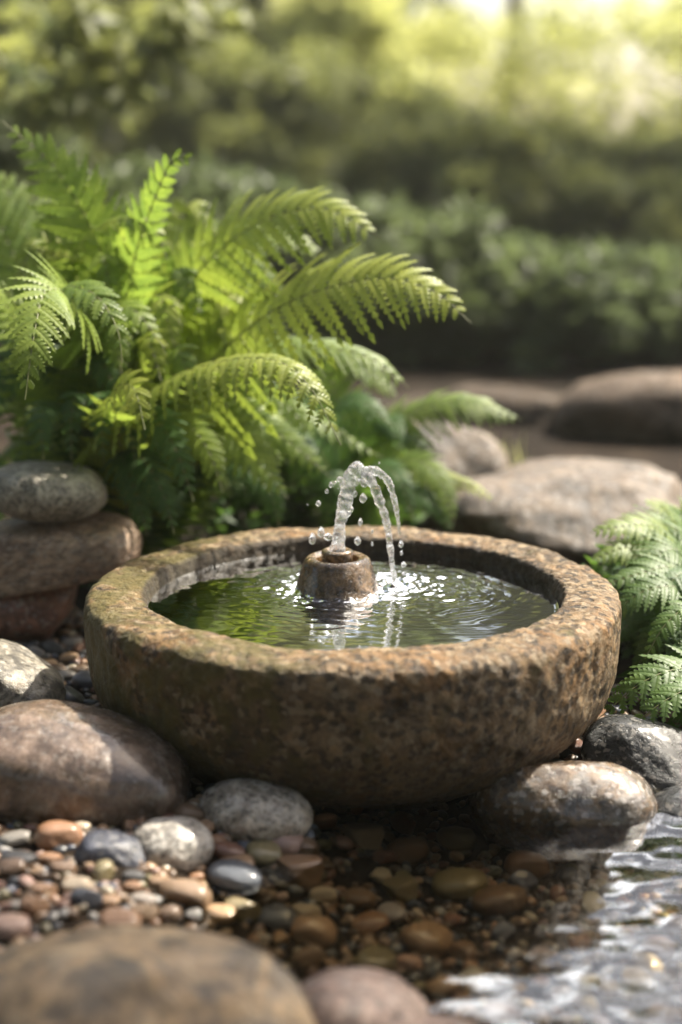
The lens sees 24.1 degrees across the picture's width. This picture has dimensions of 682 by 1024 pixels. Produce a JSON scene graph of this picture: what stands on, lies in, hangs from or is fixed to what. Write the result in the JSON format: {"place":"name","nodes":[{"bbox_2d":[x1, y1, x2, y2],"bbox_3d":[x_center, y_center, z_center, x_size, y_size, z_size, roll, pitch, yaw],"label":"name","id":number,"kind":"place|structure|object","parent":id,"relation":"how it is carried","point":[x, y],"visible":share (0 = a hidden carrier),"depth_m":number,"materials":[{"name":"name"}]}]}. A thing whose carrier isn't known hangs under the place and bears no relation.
{"place":"outdoors","nodes":[
{"label":"outdoors","id":0,"kind":"place"},
{"bbox_2d":[0,639,65,707],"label":"boulder","id":1,"kind":"object","parent":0,"point":[26,674],"visible":0.56,"depth_m":1.83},
{"bbox_2d":[74,829,148,866],"bbox_3d":[-0.213,0.323,1.484,0.069,0.047,0.058,21,17,9],"label":"stone","id":2,"kind":"object","parent":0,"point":[117,848],"visible":0.62,"depth_m":1.47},
{"bbox_2d":[0,180,681,1023],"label":"ground","id":3,"kind":"structure","parent":0,"point":[488,370],"depth_m":1.62,"materials":[{"name":"soil"}]},
{"bbox_2d":[0,858,26,877],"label":"pebble","id":4,"kind":"object","parent":3,"relation":"on","point":[10,867],"visible":1,"depth_m":1.44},
{"bbox_2d":[0,913,30,940],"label":"pebble","id":5,"kind":"object","parent":3,"relation":"on","point":[13,926],"visible":1,"depth_m":1.32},
{"bbox_2d":[0,830,30,846],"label":"pebble","id":6,"kind":"object","parent":3,"relation":"on","point":[17,838],"visible":1,"depth_m":1.50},
{"bbox_2d":[0,0,93,256],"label":"shrub","id":7,"kind":"object","parent":3,"relation":"on","point":[9,160],"visible":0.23,"depth_m":4.68,"materials":[{"name":"green plant"}]},
{"bbox_2d":[40,639,63,654],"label":"pebble","id":8,"kind":"object","parent":3,"relation":"on","point":[50,646],"visible":0.89,"depth_m":2.08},
{"bbox_2d":[34,820,83,850],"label":"pebble","id":9,"kind":"object","parent":3,"relation":"on","point":[50,835],"visible":0.88,"depth_m":1.49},
{"bbox_2d":[6,0,138,192],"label":"shrub","id":10,"kind":"object","parent":3,"relation":"on","point":[106,141],"visible":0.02,"depth_m":9.57,"materials":[{"name":"green plant"}]},
{"bbox_2d":[61,876,91,892],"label":"pebble","id":11,"kind":"object","parent":3,"relation":"on","point":[70,884],"visible":0.78,"depth_m":1.41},
{"bbox_2d":[69,887,102,909],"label":"pebble","id":12,"kind":"object","parent":3,"relation":"on","point":[91,899],"visible":1,"depth_m":1.38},
{"bbox_2d":[0,699,191,825],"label":"boulder","id":13,"kind":"object","parent":3,"relation":"on","point":[69,761],"visible":0.81,"depth_m":1.55,"materials":[{"name":"stone"}]},
{"bbox_2d":[92,859,114,881],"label":"pebble","id":14,"kind":"object","parent":3,"relation":"on","point":[104,869],"visible":1,"depth_m":1.43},
{"bbox_2d":[98,907,141,925],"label":"pebble","id":15,"kind":"object","parent":3,"relation":"on","point":[116,916],"visible":0.56,"depth_m":1.37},
{"bbox_2d":[0,0,261,144],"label":"leafy tree","id":16,"kind":"object","parent":3,"relation":"on","point":[127,67],"visible":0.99,"depth_m":3.77,"materials":[{"name":"green plant"}]},
{"bbox_2d":[4,0,267,202],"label":"shrub","id":17,"kind":"object","parent":3,"relation":"on","point":[143,143],"visible":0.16,"depth_m":7.09,"materials":[{"name":"green plant"}]},
{"bbox_2d":[0,417,275,587],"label":"leafy plant","id":18,"kind":"object","parent":3,"relation":"on","point":[225,516],"visible":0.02,"depth_m":2.42,"materials":[{"name":"green plant"}]},
{"bbox_2d":[130,904,157,922],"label":"pebble","id":19,"kind":"object","parent":3,"relation":"on","point":[147,912],"visible":0.74,"depth_m":1.39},
{"bbox_2d":[0,925,314,1023],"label":"boulder","id":20,"kind":"object","parent":3,"relation":"on","point":[117,974],"visible":1,"depth_m":1.16,"materials":[{"name":"stone"}]},
{"bbox_2d":[157,905,181,922],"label":"pebble","id":21,"kind":"object","parent":3,"relation":"on","point":[172,913],"visible":1,"depth_m":1.40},
{"bbox_2d":[132,816,214,871],"bbox_3d":[-0.160,0.315,1.513,0.079,0.050,0.069,1,12,-13],"label":"stone","id":22,"kind":"object","parent":3,"relation":"on","point":[181,843],"visible":0.86,"depth_m":1.49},
{"bbox_2d":[174,802,204,820],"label":"pebble","id":23,"kind":"object","parent":3,"relation":"on","point":[188,809],"visible":0.66,"depth_m":1.55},
{"bbox_2d":[0,143,379,377],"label":"shrub","id":24,"kind":"object","parent":3,"relation":"on","point":[210,183],"visible":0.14,"depth_m":4.40,"materials":[{"name":"green plant"}]},
{"bbox_2d":[202,904,235,924],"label":"pebble","id":25,"kind":"object","parent":3,"relation":"on","point":[221,914],"visible":1,"depth_m":1.42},
{"bbox_2d":[213,841,245,858],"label":"pebble","id":26,"kind":"object","parent":3,"relation":"on","point":[223,849],"visible":0.87,"depth_m":1.51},
{"bbox_2d":[32,0,430,131],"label":"shrub","id":27,"kind":"object","parent":3,"relation":"on","point":[255,8],"visible":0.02,"depth_m":9.81,"materials":[{"name":"green plant"}]},
{"bbox_2d":[0,120,470,555],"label":"fern","id":28,"kind":"object","parent":3,"relation":"on","point":[129,367],"visible":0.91,"depth_m":2.14,"materials":[{"name":"green plant"}]},
{"bbox_2d":[223,897,260,921],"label":"pebble","id":29,"kind":"object","parent":3,"relation":"on","point":[245,909],"visible":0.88,"depth_m":1.43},
{"bbox_2d":[198,778,312,840],"bbox_3d":[-0.085,0.297,1.581,0.115,0.061,0.084,7,13,4],"label":"stone","id":30,"kind":"object","parent":3,"relation":"on","point":[237,809],"visible":0.85,"depth_m":1.55,"materials":[{"name":"stone"}]},
{"bbox_2d":[256,904,295,933],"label":"pebble","id":31,"kind":"object","parent":3,"relation":"on","point":[272,917],"visible":0.99,"depth_m":1.43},
{"bbox_2d":[94,28,468,204],"bbox_3d":[-0.240,-1.635,7.535,1.917,1.210,1.595,0,13,0],"label":"shrub","id":32,"kind":"object","parent":3,"relation":"on","point":[314,94],"visible":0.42,"depth_m":7.16,"materials":[{"name":"green plant"}]},
{"bbox_2d":[291,903,320,915],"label":"pebble","id":33,"kind":"object","parent":3,"relation":"on","point":[307,909],"visible":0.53,"depth_m":1.47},
{"bbox_2d":[290,945,325,972],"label":"pebble","id":34,"kind":"object","parent":3,"relation":"on","point":[304,959],"visible":1,"depth_m":1.39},
{"bbox_2d":[298,836,320,854],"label":"pebble","id":35,"kind":"object","parent":3,"relation":"on","point":[309,845],"visible":0.66,"depth_m":1.55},
{"bbox_2d":[289,915,336,948],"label":"pebble","id":36,"kind":"object","parent":3,"relation":"on","point":[321,931],"visible":0.94,"depth_m":1.43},
{"bbox_2d":[199,382,433,538],"bbox_3d":[-0.067,-0.043,2.594,0.442,0.331,0.392,0,13,0],"label":"leafy plant","id":37,"kind":"object","parent":3,"relation":"on","point":[299,513],"visible":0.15,"depth_m":2.51,"materials":[{"name":"green plant"}]},
{"bbox_2d":[309,886,337,904],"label":"pebble","id":38,"kind":"object","parent":3,"relation":"on","point":[320,895],"visible":1,"depth_m":1.50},
{"bbox_2d":[253,0,434,129],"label":"shrub","id":39,"kind":"object","parent":3,"relation":"on","point":[292,19],"visible":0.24,"depth_m":8.80,"materials":[{"name":"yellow plant"}]},
{"bbox_2d":[83,525,621,810],"bbox_3d":[0.013,0.185,1.835,0.605,0.220,0.608,0,13,0],"label":"stone basin","id":40,"kind":"object","parent":3,"relation":"on","point":[398,728],"visible":0.82,"depth_m":1.58,"materials":[{"name":"stone"}]},
{"bbox_2d":[295,547,378,599],"bbox_3d":[-0.004,0.106,1.881,0.111,0.129,0.110,0,13,0],"label":"fountain nozzle","id":41,"kind":"object","parent":40,"relation":"in","point":[327,573],"visible":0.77,"depth_m":1.84,"materials":[{"name":"brown stone"}]},
{"bbox_2d":[329,461,400,582],"bbox_3d":[0.029,0.019,1.862,0.084,0.159,0.026,-1,13,-3],"label":"water jet","id":42,"kind":"object","parent":41,"relation":"attached to","point":[355,473],"visible":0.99,"depth_m":1.85,"materials":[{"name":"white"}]},
{"bbox_2d":[148,551,560,650],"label":"basin water","id":43,"kind":"structure","parent":40,"relation":"in","point":[438,601],"depth_m":1.80,"materials":[{"name":"liquid"}]},
{"bbox_2d":[343,886,376,909],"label":"pebble","id":44,"kind":"object","parent":3,"relation":"on","point":[359,898],"visible":1,"depth_m":1.51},
{"bbox_2d":[350,910,389,935],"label":"pebble","id":45,"kind":"object","parent":3,"relation":"on","point":[371,921],"visible":1,"depth_m":1.48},
{"bbox_2d":[351,945,396,973],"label":"pebble","id":46,"kind":"object","parent":3,"relation":"on","point":[379,957],"visible":0.69,"depth_m":1.41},
{"bbox_2d":[372,850,396,864],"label":"pebble","id":47,"kind":"object","parent":3,"relation":"on","point":[385,857],"visible":1,"depth_m":1.59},
{"bbox_2d":[262,351,521,532],"bbox_3d":[0.047,-0.063,2.383,0.332,0.314,0.328,9,16,35],"label":"fern","id":48,"kind":"object","parent":3,"relation":"on","point":[339,460],"visible":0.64,"depth_m":2.40,"materials":[{"name":"green plant"}]},
{"bbox_2d":[376,902,407,924],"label":"pebble","id":49,"kind":"object","parent":3,"relation":"on","point":[395,913],"visible":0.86,"depth_m":1.50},
{"bbox_2d":[256,187,541,368],"bbox_3d":[0.117,-0.689,4.796,1.055,0.568,0.878,0,13,0],"label":"shrub","id":50,"kind":"object","parent":3,"relation":"on","point":[444,238],"visible":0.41,"depth_m":4.58,"materials":[{"name":"green plant"}]},
{"bbox_2d":[380,874,417,902],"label":"pebble","id":51,"kind":"object","parent":3,"relation":"on","point":[403,888],"visible":1,"depth_m":1.54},
{"bbox_2d":[371,393,444,415],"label":"boulder","id":52,"kind":"object","parent":3,"relation":"on","point":[409,399],"visible":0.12,"depth_m":3.92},
{"bbox_2d":[396,954,423,972],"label":"pebble","id":53,"kind":"object","parent":3,"relation":"on","point":[408,963],"visible":0.97,"depth_m":1.42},
{"bbox_2d":[400,920,453,957],"bbox_3d":[0.079,0.392,1.466,0.048,0.030,0.045,15,12,17],"label":"pebble","id":54,"kind":"object","parent":3,"relation":"on","point":[432,938],"visible":0.97,"depth_m":1.45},
{"bbox_2d":[422,960,442,979],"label":"pebble","id":55,"kind":"object","parent":3,"relation":"on","point":[432,969],"visible":0.95,"depth_m":1.41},
{"bbox_2d":[425,975,461,995],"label":"pebble","id":56,"kind":"object","parent":3,"relation":"on","point":[445,985],"visible":1,"depth_m":1.38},
{"bbox_2d":[414,1015,472,1023],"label":"boulder","id":57,"kind":"object","parent":3,"relation":"on","point":[438,1019],"visible":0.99,"depth_m":1.22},
{"bbox_2d":[380,421,508,527],"bbox_3d":[0.161,-0.053,2.861,0.276,0.225,0.230,8,13,-2],"label":"boulder","id":58,"kind":"object","parent":3,"relation":"on","point":[465,452],"visible":0.22,"depth_m":2.78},
{"bbox_2d":[294,106,616,256],"bbox_3d":[0.438,-1.302,6.879,1.273,0.855,1.176,-12,18,-43],"label":"shrub","id":59,"kind":"object","parent":3,"relation":"on","point":[477,155],"visible":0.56,"depth_m":6.53,"materials":[{"name":"green plant"}]},
{"bbox_2d":[431,867,487,901],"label":"pebble","id":60,"kind":"object","parent":3,"relation":"on","point":[458,884],"visible":0.91,"depth_m":1.56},
{"bbox_2d":[449,940,477,961],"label":"pebble","id":61,"kind":"object","parent":3,"relation":"on","point":[463,950],"visible":0.91,"depth_m":1.44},
{"bbox_2d":[458,966,485,984],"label":"pebble","id":62,"kind":"object","parent":3,"relation":"on","point":[473,974],"visible":0.94,"depth_m":1.40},
{"bbox_2d":[353,0,607,136],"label":"shrub","id":63,"kind":"object","parent":3,"relation":"on","point":[462,40],"visible":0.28,"depth_m":10.49,"materials":[{"name":"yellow plant"}]},
{"bbox_2d":[439,384,562,428],"bbox_3d":[0.439,-0.205,3.857,0.368,0.184,0.385,10,16,37],"label":"boulder","id":64,"kind":"object","parent":3,"relation":"on","point":[534,409],"visible":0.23,"depth_m":3.71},
{"bbox_2d":[490,921,515,940],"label":"pebble","id":65,"kind":"object","parent":3,"relation":"on","point":[505,930],"visible":1,"depth_m":1.48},
{"bbox_2d":[499,0,522,115],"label":"tree","id":66,"kind":"object","parent":3,"relation":"on","point":[511,5],"visible":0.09,"depth_m":15.44,"materials":[{"name":"green plant"}]},
{"bbox_2d":[507,869,537,889],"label":"pebble","id":67,"kind":"object","parent":3,"relation":"on","point":[525,878],"visible":0.74,"depth_m":1.58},
{"bbox_2d":[504,850,549,877],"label":"pebble","id":68,"kind":"object","parent":3,"relation":"on","point":[536,864],"visible":0.87,"depth_m":1.61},
{"bbox_2d":[528,946,552,965],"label":"pebble","id":69,"kind":"object","parent":3,"relation":"on","point":[539,954],"visible":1,"depth_m":1.43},
{"bbox_2d":[401,232,681,376],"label":"shrub","id":70,"kind":"object","parent":3,"relation":"on","point":[589,302],"visible":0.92,"depth_m":4.53,"materials":[{"name":"green plant"}]},
{"bbox_2d":[433,457,681,574],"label":"boulder","id":71,"kind":"object","parent":3,"relation":"on","point":[563,507],"visible":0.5,"depth_m":2.51,"materials":[{"name":"stone"}]},
{"bbox_2d":[463,108,655,229],"bbox_3d":[0.876,-1.701,8.572,1.873,0.909,1.414,0,13,0],"label":"shrub","id":72,"kind":"object","parent":3,"relation":"on","point":[581,144],"visible":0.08,"depth_m":8.46,"materials":[{"name":"green plant"}]},
{"bbox_2d":[467,760,659,866],"bbox_3d":[0.232,0.305,1.668,0.199,0.116,0.141,6,13,5],"label":"boulder","id":73,"kind":"object","parent":3,"relation":"on","point":[593,814],"visible":0.85,"depth_m":1.61,"materials":[{"name":"stone"}]},
{"bbox_2d":[449,0,681,146],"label":"shrub","id":74,"kind":"object","parent":3,"relation":"on","point":[571,37],"visible":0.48,"depth_m":10.12,"materials":[{"name":"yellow plant"}]},
{"bbox_2d":[490,159,681,256],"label":"shrub","id":75,"kind":"object","parent":3,"relation":"on","point":[648,211],"visible":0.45,"depth_m":6.76,"materials":[{"name":"green plant"}]},
{"bbox_2d":[575,973,600,986],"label":"pebble","id":76,"kind":"object","parent":3,"relation":"on","point":[592,979],"visible":1,"depth_m":1.40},
{"bbox_2d":[580,891,607,916],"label":"pebble","id":77,"kind":"object","parent":3,"relation":"on","point":[593,903],"visible":1,"depth_m":1.53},
{"bbox_2d":[595,980,621,998],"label":"pebble","id":78,"kind":"object","parent":3,"relation":"on","point":[608,989],"visible":1,"depth_m":1.38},
{"bbox_2d":[598,882,622,901],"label":"pebble","id":79,"kind":"object","parent":3,"relation":"on","point":[610,891],"visible":0.95,"depth_m":1.55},
{"bbox_2d":[553,371,681,444],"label":"boulder","id":80,"kind":"object","parent":3,"relation":"on","point":[641,406],"visible":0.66,"depth_m":3.50,"materials":[{"name":"stone"}]},
{"bbox_2d":[582,515,679,658],"bbox_3d":[0.412,0.121,2.114,0.249,0.231,0.211,0,13,0],"label":"leafy plant","id":81,"kind":"object","parent":3,"relation":"on","point":[627,652],"visible":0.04,"depth_m":2.08,"materials":[{"name":"green plant"}]},
{"bbox_2d":[590,496,681,727],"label":"fern","id":82,"kind":"object","parent":3,"relation":"on","point":[654,571],"visible":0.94,"depth_m":1.92,"materials":[{"name":"green plant"}]},
{"bbox_2d":[621,966,653,994],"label":"pebble","id":83,"kind":"object","parent":3,"relation":"on","point":[637,980],"visible":0.98,"depth_m":1.38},
{"bbox_2d":[600,127,681,236],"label":"shrub","id":84,"kind":"object","parent":3,"relation":"on","point":[664,153],"visible":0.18,"depth_m":8.47,"materials":[{"name":"green plant"}]},
{"bbox_2d":[606,0,681,136],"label":"shrub","id":85,"kind":"object","parent":3,"relation":"on","point":[671,8],"visible":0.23,"depth_m":10.59,"materials":[{"name":"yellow plant"}]},
{"bbox_2d":[633,950,663,977],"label":"pebble","id":86,"kind":"object","parent":3,"relation":"on","point":[651,963],"visible":0.77,"depth_m":1.41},
{"bbox_2d":[616,238,681,358],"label":"shrub","id":87,"kind":"object","parent":3,"relation":"on","point":[668,253],"visible":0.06,"depth_m":4.79,"materials":[{"name":"green plant"}]},
{"bbox_2d":[617,576,681,680],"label":"leafy plant","id":88,"kind":"object","parent":3,"relation":"on","point":[624,674],"visible":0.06,"depth_m":1.98,"materials":[{"name":"green plant"}]},
{"bbox_2d":[646,1004,677,1023],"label":"pebble","id":89,"kind":"object","parent":3,"relation":"on","point":[660,1014],"visible":1,"depth_m":1.33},
{"bbox_2d":[654,785,681,833],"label":"boulder","id":90,"kind":"object","parent":3,"relation":"on","point":[669,800],"visible":0.87,"depth_m":1.63,"materials":[{"name":"grey stone"}]},
{"bbox_2d":[665,915,681,936],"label":"pebble","id":91,"kind":"object","parent":3,"relation":"on","point":[673,925],"visible":1,"depth_m":1.48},
{"bbox_2d":[0,605,681,1023],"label":"gravel","id":92,"kind":"structure","parent":0,"point":[266,893],"depth_m":1.49,"materials":[{"name":"gravel"}]},
{"bbox_2d":[0,850,37,866],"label":"pebble","id":93,"kind":"object","parent":92,"relation":"on","point":[28,857],"visible":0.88,"depth_m":1.45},
{"bbox_2d":[18,896,50,915],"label":"pebble","id":94,"kind":"object","parent":92,"relation":"on","point":[31,905],"visible":0.96,"depth_m":1.37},
{"bbox_2d":[0,585,77,641],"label":"stacked stone","id":95,"kind":"object","parent":92,"relation":"on","point":[39,616],"visible":0.61,"depth_m":2.10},
{"bbox_2d":[0,511,141,597],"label":"stacked stone","id":96,"kind":"object","parent":95,"relation":"on","point":[35,557],"visible":0.84,"depth_m":2.08,"materials":[{"name":"stone"}]},
{"bbox_2d":[0,461,107,523],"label":"stacked stone","id":97,"kind":"object","parent":96,"relation":"on","point":[51,492],"visible":1,"depth_m":2.07,"materials":[{"name":"stone"}]},
{"bbox_2d":[29,882,57,896],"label":"pebble","id":98,"kind":"object","parent":92,"relation":"on","point":[37,889],"visible":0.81,"depth_m":1.40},
{"bbox_2d":[49,860,76,873],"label":"pebble","id":99,"kind":"object","parent":92,"relation":"on","point":[60,866],"visible":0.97,"depth_m":1.44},
{"bbox_2d":[71,672,92,688],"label":"pebble","id":100,"kind":"object","parent":92,"relation":"on","point":[79,680],"visible":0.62,"depth_m":1.94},
{"bbox_2d":[157,879,211,908],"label":"pebble","id":101,"kind":"object","parent":92,"relation":"on","point":[189,893],"visible":0.94,"depth_m":1.43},
{"bbox_2d":[207,859,261,895],"bbox_3d":[-0.098,0.340,1.490,0.054,0.028,0.045,12,14,22],"label":"pebble","id":102,"kind":"object","parent":92,"relation":"on","point":[238,877],"visible":1,"depth_m":1.47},
{"bbox_2d":[245,841,282,867],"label":"pebble","id":103,"kind":"object","parent":92,"relation":"on","point":[265,853],"visible":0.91,"depth_m":1.52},
{"bbox_2d":[272,835,303,853],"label":"pebble","id":104,"kind":"object","parent":92,"relation":"on","point":[289,844],"visible":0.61,"depth_m":1.54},
{"bbox_2d":[277,853,324,888],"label":"pebble","id":105,"kind":"object","parent":92,"relation":"on","point":[303,871],"visible":1,"depth_m":1.51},
{"bbox_2d":[313,813,337,829],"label":"pebble","id":106,"kind":"object","parent":92,"relation":"on","point":[322,821],"visible":0.83,"depth_m":1.62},
{"bbox_2d":[342,822,384,848],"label":"pebble","id":107,"kind":"object","parent":92,"relation":"on","point":[365,835],"visible":0.89,"depth_m":1.61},
{"bbox_2d":[300,967,428,1023],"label":"boulder","id":108,"kind":"object","parent":92,"relation":"on","point":[361,995],"visible":0.85,"depth_m":1.23,"materials":[{"name":"stone"}]},
{"bbox_2d":[386,836,429,864],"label":"pebble","id":109,"kind":"object","parent":92,"relation":"on","point":[413,850],"visible":0.81,"depth_m":1.60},
{"bbox_2d":[436,826,475,850],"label":"pebble","id":110,"kind":"object","parent":92,"relation":"on","point":[454,838],"visible":0.97,"depth_m":1.65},
{"bbox_2d":[471,884,527,917],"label":"pebble","id":111,"kind":"object","parent":92,"relation":"on","point":[497,899],"visible":0.98,"depth_m":1.52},
{"bbox_2d":[482,1000,518,1022],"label":"pebble","id":112,"kind":"object","parent":92,"relation":"on","point":[495,1011],"visible":1,"depth_m":1.34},
{"bbox_2d":[641,936,674,959],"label":"pebble","id":113,"kind":"object","parent":92,"relation":"on","point":[661,948],"visible":0.9,"depth_m":1.44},
{"bbox_2d":[55,0,681,159],"label":"sky","id":114,"kind":"structure","parent":0,"point":[494,6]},
{"bbox_2d":[396,0,487,88],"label":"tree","id":115,"kind":"object","parent":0,"point":[451,4],"visible":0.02,"depth_m":13.89,"materials":[{"name":"green plant"}]},
{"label":"water","id":116,"kind":"structure","parent":0,"visible":0},
{"bbox_2d":[581,714,681,794],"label":"boulder","id":117,"kind":"object","parent":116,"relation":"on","point":[648,751],"visible":0.6,"depth_m":1.72,"materials":[{"name":"grey stone"}]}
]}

